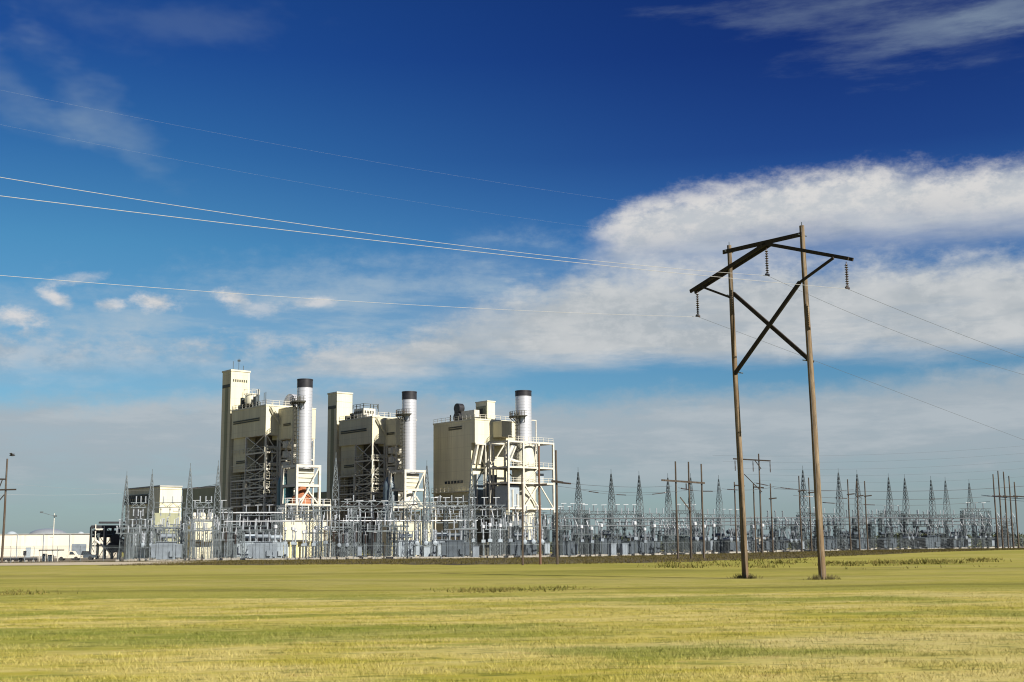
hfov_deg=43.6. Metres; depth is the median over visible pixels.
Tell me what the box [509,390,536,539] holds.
smokestack
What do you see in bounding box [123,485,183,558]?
turbine hall
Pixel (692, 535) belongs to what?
disconnect switch
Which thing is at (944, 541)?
power transformer
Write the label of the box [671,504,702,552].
switch portal
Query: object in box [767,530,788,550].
power transformer
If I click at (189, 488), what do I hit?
overhead wire
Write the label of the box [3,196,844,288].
overhead wire
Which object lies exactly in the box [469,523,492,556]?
disconnect switch
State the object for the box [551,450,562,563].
utility pole
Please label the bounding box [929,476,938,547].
lattice mast
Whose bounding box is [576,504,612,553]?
switch portal
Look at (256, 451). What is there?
boiler house
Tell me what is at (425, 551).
control cabinet
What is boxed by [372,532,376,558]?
surge arrester
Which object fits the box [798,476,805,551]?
utility pole
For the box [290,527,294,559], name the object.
instrument transformer
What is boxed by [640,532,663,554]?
power transformer
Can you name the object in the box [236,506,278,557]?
switch portal
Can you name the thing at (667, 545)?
disconnect switch
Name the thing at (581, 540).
instrument transformer
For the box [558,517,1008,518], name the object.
bus pipe
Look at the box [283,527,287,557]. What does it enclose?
instrument transformer
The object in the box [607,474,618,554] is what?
lattice mast
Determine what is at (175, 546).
power transformer
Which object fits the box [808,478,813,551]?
utility pole
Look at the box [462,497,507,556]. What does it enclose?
switch portal
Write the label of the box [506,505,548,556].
switch portal
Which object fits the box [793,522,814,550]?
disconnect switch
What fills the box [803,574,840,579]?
tall grass
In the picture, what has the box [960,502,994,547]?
switch portal
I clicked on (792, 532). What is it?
bus support
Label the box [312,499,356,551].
switch portal
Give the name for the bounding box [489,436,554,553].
stack stand
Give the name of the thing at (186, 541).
switch portal
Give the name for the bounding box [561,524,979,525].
bus pipe
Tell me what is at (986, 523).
disconnect switch
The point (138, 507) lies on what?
truss girder
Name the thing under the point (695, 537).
instrument transformer
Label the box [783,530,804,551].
circuit breaker
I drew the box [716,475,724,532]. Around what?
lattice mast
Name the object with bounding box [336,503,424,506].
overhead wire
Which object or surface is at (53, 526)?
floodlight mast
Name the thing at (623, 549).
control cabinet
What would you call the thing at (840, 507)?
lattice mast
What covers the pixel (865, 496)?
utility pole
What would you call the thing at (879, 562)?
field weeds
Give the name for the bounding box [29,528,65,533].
storage dome
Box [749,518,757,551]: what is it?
bus support
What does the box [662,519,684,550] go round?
disconnect switch
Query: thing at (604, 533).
power transformer
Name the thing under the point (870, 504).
overhead wire
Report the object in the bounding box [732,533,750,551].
power transformer
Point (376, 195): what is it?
overhead wire
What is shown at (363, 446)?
boiler house
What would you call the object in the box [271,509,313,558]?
switch portal
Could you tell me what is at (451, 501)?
truss girder
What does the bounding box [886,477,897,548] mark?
lattice mast
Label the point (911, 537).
circuit breaker
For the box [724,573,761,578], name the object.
tall grass
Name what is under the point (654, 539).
instrument transformer
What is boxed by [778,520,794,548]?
disconnect switch
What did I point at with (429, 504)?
lattice mast
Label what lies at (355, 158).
overhead wire
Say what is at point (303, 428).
smokestack
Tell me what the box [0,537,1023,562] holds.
chain link fence
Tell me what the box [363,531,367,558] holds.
surge arrester
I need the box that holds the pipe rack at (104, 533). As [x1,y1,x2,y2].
[89,522,124,558]
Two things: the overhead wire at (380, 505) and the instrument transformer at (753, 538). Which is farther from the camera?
the instrument transformer at (753, 538)
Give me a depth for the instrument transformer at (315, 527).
228.11 m
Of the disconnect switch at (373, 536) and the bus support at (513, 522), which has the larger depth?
the bus support at (513, 522)
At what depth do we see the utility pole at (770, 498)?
243.39 m
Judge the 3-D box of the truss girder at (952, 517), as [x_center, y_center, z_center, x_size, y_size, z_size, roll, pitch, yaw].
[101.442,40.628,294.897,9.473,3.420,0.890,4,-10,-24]
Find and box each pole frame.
[0,459,15,562]
[661,461,704,558]
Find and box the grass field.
[0,544,1023,681]
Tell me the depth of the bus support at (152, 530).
252.81 m
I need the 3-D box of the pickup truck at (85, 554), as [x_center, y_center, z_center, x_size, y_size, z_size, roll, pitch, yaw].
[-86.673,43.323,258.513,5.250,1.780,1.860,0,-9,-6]
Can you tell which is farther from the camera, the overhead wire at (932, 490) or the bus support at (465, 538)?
the overhead wire at (932, 490)
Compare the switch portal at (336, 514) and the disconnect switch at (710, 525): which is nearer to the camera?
the switch portal at (336, 514)
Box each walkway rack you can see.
[281,498,330,554]
[389,502,435,528]
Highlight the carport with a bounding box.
[39,549,63,561]
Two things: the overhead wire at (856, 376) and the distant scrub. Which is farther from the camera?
the distant scrub
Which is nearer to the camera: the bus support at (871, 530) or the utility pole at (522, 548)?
the utility pole at (522, 548)
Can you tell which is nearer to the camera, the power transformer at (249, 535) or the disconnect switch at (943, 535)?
the power transformer at (249, 535)
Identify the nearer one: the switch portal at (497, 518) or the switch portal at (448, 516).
the switch portal at (448, 516)
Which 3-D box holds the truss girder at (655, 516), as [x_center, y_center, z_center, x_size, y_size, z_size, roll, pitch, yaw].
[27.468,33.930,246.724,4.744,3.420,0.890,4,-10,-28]
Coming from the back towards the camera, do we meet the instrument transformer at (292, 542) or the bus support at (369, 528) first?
the bus support at (369, 528)
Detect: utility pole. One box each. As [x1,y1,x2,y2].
[521,474,523,564]
[534,446,546,564]
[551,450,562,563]
[733,454,770,552]
[734,482,744,552]
[753,484,763,552]
[769,483,776,551]
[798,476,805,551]
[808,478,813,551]
[847,479,854,549]
[856,481,863,549]
[864,481,871,549]
[992,474,1005,547]
[997,471,1003,548]
[1003,472,1017,548]
[1008,476,1014,547]
[1013,482,1023,547]
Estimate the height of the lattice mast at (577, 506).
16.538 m
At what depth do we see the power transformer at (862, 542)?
267.37 m
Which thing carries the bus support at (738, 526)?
on the gravel yard at (105, 560)
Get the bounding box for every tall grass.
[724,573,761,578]
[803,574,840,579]
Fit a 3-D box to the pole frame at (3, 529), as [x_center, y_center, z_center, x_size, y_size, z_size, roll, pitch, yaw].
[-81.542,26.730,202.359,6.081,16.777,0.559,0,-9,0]
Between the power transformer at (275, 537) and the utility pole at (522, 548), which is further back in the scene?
the power transformer at (275, 537)
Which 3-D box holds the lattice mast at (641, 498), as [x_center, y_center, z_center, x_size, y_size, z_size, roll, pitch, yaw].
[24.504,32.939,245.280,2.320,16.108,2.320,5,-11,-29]
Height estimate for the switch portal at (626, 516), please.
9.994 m
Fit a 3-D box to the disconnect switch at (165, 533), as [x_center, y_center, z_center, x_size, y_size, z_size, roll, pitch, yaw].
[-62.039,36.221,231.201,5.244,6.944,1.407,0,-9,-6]
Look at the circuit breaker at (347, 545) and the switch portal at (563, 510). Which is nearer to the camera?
the circuit breaker at (347, 545)
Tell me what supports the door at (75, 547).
in the warehouse
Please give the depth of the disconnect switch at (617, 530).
263.91 m
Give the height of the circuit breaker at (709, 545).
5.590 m
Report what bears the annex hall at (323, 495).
on the gravel yard at (105, 560)
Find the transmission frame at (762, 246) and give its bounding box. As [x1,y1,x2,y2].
[689,222,853,579]
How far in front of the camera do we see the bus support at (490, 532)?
240.83 m
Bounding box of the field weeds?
[0,557,1011,594]
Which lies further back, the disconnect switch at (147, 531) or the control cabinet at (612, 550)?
the disconnect switch at (147, 531)
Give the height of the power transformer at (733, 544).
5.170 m
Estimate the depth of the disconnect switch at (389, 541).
230.03 m
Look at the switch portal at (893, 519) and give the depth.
293.44 m
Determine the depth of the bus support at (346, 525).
229.10 m
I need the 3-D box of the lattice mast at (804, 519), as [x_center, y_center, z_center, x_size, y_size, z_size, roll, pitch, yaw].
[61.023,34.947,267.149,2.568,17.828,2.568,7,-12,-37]
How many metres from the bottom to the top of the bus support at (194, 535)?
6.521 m
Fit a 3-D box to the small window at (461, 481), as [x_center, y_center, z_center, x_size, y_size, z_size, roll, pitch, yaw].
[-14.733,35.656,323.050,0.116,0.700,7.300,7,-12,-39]
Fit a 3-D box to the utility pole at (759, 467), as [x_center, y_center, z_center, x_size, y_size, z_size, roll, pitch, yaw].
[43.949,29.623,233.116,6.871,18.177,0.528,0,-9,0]
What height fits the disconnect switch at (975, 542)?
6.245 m
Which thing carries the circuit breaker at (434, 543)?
on the gravel yard at (105, 560)
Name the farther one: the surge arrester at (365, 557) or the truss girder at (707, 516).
the truss girder at (707, 516)
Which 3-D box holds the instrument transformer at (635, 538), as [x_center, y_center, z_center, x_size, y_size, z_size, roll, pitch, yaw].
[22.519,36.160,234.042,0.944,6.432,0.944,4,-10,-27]
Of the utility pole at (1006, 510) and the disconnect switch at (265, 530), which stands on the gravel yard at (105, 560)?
the disconnect switch at (265, 530)
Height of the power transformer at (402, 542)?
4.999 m
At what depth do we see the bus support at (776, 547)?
264.82 m
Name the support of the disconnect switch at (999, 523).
on the gravel yard at (105, 560)
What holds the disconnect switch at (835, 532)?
on the gravel yard at (105, 560)
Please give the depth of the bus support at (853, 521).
278.86 m
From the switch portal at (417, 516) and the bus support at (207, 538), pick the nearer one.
the bus support at (207, 538)
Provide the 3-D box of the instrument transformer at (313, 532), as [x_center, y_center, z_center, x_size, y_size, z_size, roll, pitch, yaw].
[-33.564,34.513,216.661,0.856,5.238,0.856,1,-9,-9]
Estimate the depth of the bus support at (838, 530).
282.18 m
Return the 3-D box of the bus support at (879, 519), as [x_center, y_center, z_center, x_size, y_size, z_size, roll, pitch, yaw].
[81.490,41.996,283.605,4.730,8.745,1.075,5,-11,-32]
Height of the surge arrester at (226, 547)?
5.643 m
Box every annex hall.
[182,485,218,554]
[308,492,326,554]
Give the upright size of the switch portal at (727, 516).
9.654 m
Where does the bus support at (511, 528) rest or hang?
on the gravel yard at (105, 560)
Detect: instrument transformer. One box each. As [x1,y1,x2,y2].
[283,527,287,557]
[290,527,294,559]
[294,528,297,558]
[300,530,305,559]
[304,530,307,558]
[311,529,315,559]
[314,526,317,557]
[324,526,327,550]
[480,525,485,557]
[487,523,492,557]
[497,524,502,557]
[507,523,513,557]
[579,525,583,556]
[589,527,594,555]
[598,523,604,555]
[632,521,638,555]
[642,528,647,555]
[651,524,658,554]
[692,522,698,553]
[702,525,708,553]
[711,524,717,553]
[751,525,757,552]
[760,524,766,551]
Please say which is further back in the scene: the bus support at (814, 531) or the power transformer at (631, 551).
the bus support at (814, 531)
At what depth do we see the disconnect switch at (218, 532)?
239.12 m
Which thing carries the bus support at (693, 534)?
on the gravel yard at (105, 560)
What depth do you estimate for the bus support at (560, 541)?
225.90 m
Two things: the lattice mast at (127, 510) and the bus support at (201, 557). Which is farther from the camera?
the bus support at (201, 557)
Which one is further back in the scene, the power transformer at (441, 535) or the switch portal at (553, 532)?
the switch portal at (553, 532)
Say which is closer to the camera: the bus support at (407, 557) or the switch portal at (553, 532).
the bus support at (407, 557)
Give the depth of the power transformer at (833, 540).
261.12 m
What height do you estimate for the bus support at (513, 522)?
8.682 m
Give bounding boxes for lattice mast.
[116,476,128,560]
[141,469,156,560]
[182,463,192,559]
[210,460,222,559]
[327,458,340,558]
[383,478,393,557]
[421,466,432,556]
[467,463,479,556]
[573,472,587,555]
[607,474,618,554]
[635,475,644,540]
[665,473,676,553]
[687,473,698,551]
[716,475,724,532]
[800,466,809,550]
[836,473,848,550]
[855,474,864,536]
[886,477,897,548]
[903,475,912,547]
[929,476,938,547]
[943,481,952,547]
[967,483,980,547]
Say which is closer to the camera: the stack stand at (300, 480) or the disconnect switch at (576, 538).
the disconnect switch at (576, 538)
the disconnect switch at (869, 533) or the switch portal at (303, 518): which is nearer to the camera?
the switch portal at (303, 518)
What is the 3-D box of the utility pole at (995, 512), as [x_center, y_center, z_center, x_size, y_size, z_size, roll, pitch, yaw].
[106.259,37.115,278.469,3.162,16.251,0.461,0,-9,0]
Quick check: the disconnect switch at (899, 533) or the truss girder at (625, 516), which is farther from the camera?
the disconnect switch at (899, 533)
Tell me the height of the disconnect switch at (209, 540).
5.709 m
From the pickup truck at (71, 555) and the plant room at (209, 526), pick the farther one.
the plant room at (209, 526)
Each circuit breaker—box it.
[131,531,152,559]
[336,532,361,558]
[395,532,422,556]
[412,529,440,558]
[518,527,549,557]
[688,525,712,553]
[722,528,747,553]
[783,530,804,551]
[901,528,918,548]
[948,528,970,548]
[974,528,994,547]
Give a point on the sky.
(891, 130)
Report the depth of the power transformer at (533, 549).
228.55 m
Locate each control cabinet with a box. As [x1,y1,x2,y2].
[423,547,429,556]
[472,546,479,557]
[609,543,617,555]
[619,543,628,555]
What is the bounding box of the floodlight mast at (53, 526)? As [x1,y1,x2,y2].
[40,511,56,549]
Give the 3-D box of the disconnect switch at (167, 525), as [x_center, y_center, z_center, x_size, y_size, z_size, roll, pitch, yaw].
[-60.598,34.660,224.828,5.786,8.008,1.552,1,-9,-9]
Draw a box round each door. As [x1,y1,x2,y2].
[26,548,30,556]
[72,544,85,554]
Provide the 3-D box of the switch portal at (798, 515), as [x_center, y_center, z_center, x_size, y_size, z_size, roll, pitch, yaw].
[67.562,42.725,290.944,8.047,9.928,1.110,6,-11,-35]
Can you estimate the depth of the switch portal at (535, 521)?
257.07 m
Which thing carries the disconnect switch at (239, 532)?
on the gravel yard at (105, 560)
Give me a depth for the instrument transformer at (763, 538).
251.20 m
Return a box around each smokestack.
[290,378,312,468]
[396,391,416,472]
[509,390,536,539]
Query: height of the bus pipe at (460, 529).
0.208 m
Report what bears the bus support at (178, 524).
on the gravel yard at (105, 560)
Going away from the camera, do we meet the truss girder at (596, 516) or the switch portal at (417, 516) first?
the truss girder at (596, 516)
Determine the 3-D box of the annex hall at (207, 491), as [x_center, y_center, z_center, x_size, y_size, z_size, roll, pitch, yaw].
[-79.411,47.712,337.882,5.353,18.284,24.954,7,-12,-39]
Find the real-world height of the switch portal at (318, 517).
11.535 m
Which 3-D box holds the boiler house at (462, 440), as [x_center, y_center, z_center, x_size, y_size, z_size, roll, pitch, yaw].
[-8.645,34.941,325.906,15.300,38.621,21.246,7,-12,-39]
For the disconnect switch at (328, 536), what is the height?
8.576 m
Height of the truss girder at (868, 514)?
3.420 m
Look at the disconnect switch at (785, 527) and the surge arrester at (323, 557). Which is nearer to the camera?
the surge arrester at (323, 557)
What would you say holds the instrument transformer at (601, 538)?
on the gravel yard at (105, 560)
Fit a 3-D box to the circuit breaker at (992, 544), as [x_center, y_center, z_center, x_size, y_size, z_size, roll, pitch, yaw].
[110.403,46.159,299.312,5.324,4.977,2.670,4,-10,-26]
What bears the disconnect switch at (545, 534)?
on the gravel yard at (105, 560)
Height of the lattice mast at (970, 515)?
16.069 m
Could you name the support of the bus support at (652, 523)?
on the gravel yard at (105, 560)
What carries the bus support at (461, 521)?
on the gravel yard at (105, 560)
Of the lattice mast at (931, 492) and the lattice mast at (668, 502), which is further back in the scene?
the lattice mast at (931, 492)
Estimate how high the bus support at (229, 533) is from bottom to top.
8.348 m
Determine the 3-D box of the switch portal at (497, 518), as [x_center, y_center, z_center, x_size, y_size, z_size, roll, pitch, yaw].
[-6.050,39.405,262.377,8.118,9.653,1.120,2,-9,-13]
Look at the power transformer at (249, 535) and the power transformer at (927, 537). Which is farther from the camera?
the power transformer at (927, 537)
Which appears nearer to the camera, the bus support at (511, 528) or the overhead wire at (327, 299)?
the overhead wire at (327, 299)
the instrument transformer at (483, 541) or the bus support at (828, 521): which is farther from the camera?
the bus support at (828, 521)
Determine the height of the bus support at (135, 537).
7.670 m
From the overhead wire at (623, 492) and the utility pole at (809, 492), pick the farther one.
the utility pole at (809, 492)
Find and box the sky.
[0,0,1023,543]
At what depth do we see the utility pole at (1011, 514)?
286.04 m
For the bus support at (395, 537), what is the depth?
219.42 m
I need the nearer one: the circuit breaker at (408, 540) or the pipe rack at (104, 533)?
the circuit breaker at (408, 540)
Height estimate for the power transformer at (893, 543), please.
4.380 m
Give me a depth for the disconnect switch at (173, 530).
238.15 m
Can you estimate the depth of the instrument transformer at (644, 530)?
234.83 m
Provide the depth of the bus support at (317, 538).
222.18 m
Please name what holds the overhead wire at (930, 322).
hanging from the transmission frame at (762, 246)
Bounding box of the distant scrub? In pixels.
[362,531,1023,553]
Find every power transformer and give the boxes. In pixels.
[151,531,183,560]
[237,532,263,559]
[246,533,278,559]
[269,532,289,559]
[391,532,418,557]
[428,530,447,555]
[440,530,471,558]
[505,530,536,557]
[551,532,578,556]
[594,529,620,555]
[619,533,641,554]
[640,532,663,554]
[712,532,727,552]
[719,527,750,552]
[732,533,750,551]
[746,529,758,550]
[764,534,779,551]
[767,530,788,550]
[810,527,836,550]
[840,529,853,549]
[847,530,872,550]
[874,530,896,549]
[915,529,942,548]
[937,532,946,547]
[946,532,966,548]
[992,530,1011,546]
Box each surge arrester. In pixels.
[223,527,227,560]
[232,530,236,559]
[321,525,326,558]
[331,531,335,559]
[340,534,344,558]
[354,532,357,558]
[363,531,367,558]
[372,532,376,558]
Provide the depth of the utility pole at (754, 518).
240.76 m
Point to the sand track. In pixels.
(81, 563)
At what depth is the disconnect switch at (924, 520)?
297.13 m
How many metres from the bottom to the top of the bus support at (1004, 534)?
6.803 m
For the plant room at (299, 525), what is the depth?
274.97 m
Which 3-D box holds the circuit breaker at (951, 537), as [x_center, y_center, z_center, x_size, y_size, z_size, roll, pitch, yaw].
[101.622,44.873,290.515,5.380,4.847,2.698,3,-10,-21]
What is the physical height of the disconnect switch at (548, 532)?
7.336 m
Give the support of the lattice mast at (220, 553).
on the gravel yard at (105, 560)
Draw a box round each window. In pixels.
[134,505,137,522]
[445,480,462,483]
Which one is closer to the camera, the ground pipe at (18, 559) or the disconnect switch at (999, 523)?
the ground pipe at (18, 559)
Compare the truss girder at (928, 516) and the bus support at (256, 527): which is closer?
the bus support at (256, 527)
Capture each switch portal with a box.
[181,500,232,559]
[188,509,231,559]
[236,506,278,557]
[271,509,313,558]
[272,507,309,556]
[276,498,321,556]
[281,504,322,555]
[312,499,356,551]
[348,500,393,556]
[378,504,418,557]
[403,498,447,556]
[422,497,467,546]
[422,507,462,546]
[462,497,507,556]
[469,509,500,555]
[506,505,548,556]
[532,508,569,555]
[551,506,587,555]
[554,503,590,554]
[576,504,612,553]
[608,504,641,540]
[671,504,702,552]
[717,509,739,538]
[796,507,815,534]
[879,505,906,546]
[959,509,986,546]
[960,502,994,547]
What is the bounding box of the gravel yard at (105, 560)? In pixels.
[3,547,1023,562]
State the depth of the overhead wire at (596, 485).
148.19 m
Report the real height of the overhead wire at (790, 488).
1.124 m
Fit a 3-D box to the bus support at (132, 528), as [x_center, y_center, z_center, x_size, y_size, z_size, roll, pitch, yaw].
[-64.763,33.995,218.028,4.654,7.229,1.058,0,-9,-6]
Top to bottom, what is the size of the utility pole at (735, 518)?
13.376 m
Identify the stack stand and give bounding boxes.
[280,464,320,519]
[388,469,425,519]
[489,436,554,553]
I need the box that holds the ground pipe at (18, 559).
[0,557,37,561]
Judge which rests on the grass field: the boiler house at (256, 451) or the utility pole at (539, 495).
the utility pole at (539, 495)
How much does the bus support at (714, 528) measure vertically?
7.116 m
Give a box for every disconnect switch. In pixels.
[134,519,160,556]
[150,515,182,559]
[155,523,181,559]
[158,520,187,555]
[188,522,217,559]
[206,528,238,559]
[211,514,241,559]
[217,522,243,558]
[239,518,270,559]
[247,525,273,541]
[318,523,344,558]
[320,515,350,556]
[326,514,353,556]
[350,521,376,556]
[361,513,392,558]
[376,524,402,556]
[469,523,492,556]
[491,512,520,555]
[519,514,547,554]
[524,519,549,555]
[550,516,577,554]
[570,521,600,555]
[615,520,636,553]
[619,516,646,541]
[651,517,673,553]
[655,523,681,553]
[659,524,684,553]
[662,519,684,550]
[662,525,689,554]
[679,527,699,552]
[701,516,722,551]
[756,520,773,551]
[767,518,788,551]
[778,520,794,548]
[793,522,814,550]
[823,515,839,549]
[851,512,873,548]
[872,519,888,548]
[884,522,903,549]
[914,516,928,547]
[926,524,945,547]
[957,521,978,548]
[969,513,991,547]
[978,522,1000,547]
[994,513,1016,547]
[998,528,1012,547]
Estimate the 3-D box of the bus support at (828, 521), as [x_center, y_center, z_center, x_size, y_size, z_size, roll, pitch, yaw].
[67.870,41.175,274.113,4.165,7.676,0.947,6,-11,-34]
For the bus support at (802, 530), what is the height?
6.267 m
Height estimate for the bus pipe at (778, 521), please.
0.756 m
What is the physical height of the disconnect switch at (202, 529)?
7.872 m
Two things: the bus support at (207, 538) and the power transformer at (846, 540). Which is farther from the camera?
the power transformer at (846, 540)
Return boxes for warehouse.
[0,533,121,557]
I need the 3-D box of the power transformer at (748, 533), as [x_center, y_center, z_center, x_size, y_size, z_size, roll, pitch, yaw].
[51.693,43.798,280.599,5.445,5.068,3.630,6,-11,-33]
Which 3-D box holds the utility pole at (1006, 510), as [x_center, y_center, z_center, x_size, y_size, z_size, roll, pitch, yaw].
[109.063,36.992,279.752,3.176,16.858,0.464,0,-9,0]
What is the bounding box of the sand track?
[0,561,214,565]
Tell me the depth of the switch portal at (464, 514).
246.72 m
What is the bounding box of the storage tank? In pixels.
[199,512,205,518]
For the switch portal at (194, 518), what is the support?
on the gravel yard at (105, 560)
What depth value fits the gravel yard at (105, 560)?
243.50 m
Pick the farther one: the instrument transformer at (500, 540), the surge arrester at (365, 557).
the instrument transformer at (500, 540)
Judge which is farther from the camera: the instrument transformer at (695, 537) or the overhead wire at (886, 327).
the instrument transformer at (695, 537)
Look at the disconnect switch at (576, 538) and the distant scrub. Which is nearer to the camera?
the disconnect switch at (576, 538)
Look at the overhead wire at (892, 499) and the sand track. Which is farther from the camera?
the overhead wire at (892, 499)
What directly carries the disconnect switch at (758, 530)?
on the gravel yard at (105, 560)
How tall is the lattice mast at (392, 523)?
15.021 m
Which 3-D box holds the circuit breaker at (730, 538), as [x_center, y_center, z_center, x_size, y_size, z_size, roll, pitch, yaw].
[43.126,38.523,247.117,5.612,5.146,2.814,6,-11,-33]
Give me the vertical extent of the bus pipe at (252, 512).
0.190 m
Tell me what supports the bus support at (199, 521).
on the gravel yard at (105, 560)
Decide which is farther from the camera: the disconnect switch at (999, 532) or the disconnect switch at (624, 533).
the disconnect switch at (999, 532)
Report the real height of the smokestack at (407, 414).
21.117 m
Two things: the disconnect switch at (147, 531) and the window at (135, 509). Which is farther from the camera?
the window at (135, 509)
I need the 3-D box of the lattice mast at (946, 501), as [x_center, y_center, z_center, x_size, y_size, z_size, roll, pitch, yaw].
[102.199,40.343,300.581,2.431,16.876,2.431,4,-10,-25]
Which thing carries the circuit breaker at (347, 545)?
on the gravel yard at (105, 560)
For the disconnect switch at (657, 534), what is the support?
on the gravel yard at (105, 560)
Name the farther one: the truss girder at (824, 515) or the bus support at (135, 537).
the truss girder at (824, 515)
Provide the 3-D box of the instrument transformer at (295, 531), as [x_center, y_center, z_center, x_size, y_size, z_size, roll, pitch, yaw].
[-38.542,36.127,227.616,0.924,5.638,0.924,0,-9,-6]
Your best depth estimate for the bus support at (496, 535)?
228.47 m
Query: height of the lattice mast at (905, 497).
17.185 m
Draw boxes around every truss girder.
[130,496,145,515]
[155,496,184,515]
[194,496,212,515]
[341,495,421,514]
[431,495,467,514]
[584,508,605,524]
[617,508,634,524]
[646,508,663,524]
[696,509,716,525]
[807,508,837,524]
[862,509,885,523]
[892,509,931,523]
[915,510,945,523]
[937,510,968,523]
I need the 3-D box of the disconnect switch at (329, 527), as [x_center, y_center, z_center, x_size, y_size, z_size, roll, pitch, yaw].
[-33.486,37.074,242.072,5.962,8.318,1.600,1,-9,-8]
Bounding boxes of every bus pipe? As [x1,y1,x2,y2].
[219,512,281,512]
[224,521,294,521]
[329,520,477,520]
[444,529,477,529]
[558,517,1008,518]
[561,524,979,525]
[598,521,990,522]
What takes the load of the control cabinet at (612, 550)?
on the gravel yard at (105, 560)
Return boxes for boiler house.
[218,360,315,556]
[326,391,416,555]
[431,400,515,554]
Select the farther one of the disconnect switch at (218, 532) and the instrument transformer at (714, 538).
the instrument transformer at (714, 538)
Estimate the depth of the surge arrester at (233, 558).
214.53 m
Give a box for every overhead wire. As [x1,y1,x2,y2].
[0,177,766,275]
[0,275,691,316]
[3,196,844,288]
[7,91,793,221]
[19,128,722,241]
[149,483,218,489]
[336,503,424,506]
[559,486,686,492]
[563,482,666,486]
[579,489,667,494]
[699,317,1020,438]
[753,468,1023,475]
[754,482,852,490]
[769,276,1023,374]
[774,486,1020,490]
[793,495,1002,499]
[822,501,989,504]
[848,289,1020,356]
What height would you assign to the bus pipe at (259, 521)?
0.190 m
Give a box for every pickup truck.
[56,551,82,560]
[71,551,96,559]
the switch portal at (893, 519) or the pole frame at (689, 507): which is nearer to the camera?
the pole frame at (689, 507)
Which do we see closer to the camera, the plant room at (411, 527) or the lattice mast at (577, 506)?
the lattice mast at (577, 506)
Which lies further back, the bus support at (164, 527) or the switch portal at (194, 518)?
the switch portal at (194, 518)
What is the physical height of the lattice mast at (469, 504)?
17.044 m
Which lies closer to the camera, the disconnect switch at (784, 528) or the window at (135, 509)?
the disconnect switch at (784, 528)
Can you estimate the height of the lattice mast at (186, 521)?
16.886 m
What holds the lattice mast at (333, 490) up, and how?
on the gravel yard at (105, 560)
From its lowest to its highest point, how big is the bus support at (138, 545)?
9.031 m
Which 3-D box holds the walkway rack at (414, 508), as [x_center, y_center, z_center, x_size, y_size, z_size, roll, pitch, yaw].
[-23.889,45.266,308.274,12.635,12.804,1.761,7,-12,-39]
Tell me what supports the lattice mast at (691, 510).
on the gravel yard at (105, 560)
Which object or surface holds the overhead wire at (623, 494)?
attached to the lattice mast at (577, 506)
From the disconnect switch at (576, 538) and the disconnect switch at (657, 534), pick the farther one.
the disconnect switch at (657, 534)
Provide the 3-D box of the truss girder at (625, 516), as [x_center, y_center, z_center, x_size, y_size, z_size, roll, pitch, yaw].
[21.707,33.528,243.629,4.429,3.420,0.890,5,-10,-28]
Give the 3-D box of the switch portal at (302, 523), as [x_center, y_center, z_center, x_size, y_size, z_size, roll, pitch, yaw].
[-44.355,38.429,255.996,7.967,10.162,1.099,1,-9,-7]
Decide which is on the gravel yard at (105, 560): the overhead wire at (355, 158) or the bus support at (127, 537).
the bus support at (127, 537)
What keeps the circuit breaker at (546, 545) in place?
on the gravel yard at (105, 560)
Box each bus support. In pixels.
[116,526,140,561]
[118,519,145,560]
[124,517,147,560]
[129,511,152,560]
[141,518,162,555]
[150,518,177,559]
[167,517,189,541]
[182,523,205,560]
[188,513,211,559]
[193,522,211,558]
[194,523,218,559]
[217,517,240,557]
[244,519,266,540]
[306,526,328,558]
[334,515,358,556]
[347,509,372,558]
[361,522,377,557]
[366,524,390,558]
[383,518,408,558]
[395,524,417,558]
[409,516,428,555]
[436,515,457,532]
[449,511,472,539]
[453,521,476,556]
[480,519,500,552]
[485,522,506,557]
[501,520,519,554]
[508,514,524,539]
[550,522,570,556]
[643,513,660,537]
[685,519,700,551]
[706,519,721,551]
[730,518,746,535]
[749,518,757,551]
[767,511,783,551]
[785,518,798,550]
[795,522,809,549]
[808,520,816,549]
[822,515,834,535]
[832,523,843,546]
[846,510,859,549]
[850,519,863,536]
[864,518,875,549]
[871,511,885,548]
[898,515,910,547]
[908,515,918,547]
[938,521,953,547]
[997,519,1010,547]
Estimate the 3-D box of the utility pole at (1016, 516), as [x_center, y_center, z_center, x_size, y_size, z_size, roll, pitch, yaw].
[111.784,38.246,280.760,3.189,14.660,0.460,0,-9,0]
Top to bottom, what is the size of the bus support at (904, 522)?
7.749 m
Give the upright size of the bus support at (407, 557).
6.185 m
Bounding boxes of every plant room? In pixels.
[182,520,214,558]
[275,520,328,557]
[382,521,431,555]
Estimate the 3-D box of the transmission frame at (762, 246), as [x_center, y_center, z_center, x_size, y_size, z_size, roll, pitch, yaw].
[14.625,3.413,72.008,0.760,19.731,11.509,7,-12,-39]
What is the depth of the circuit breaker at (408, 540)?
244.15 m
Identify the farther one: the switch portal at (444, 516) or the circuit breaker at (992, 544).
the circuit breaker at (992, 544)
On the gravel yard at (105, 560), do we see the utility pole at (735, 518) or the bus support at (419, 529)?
the bus support at (419, 529)

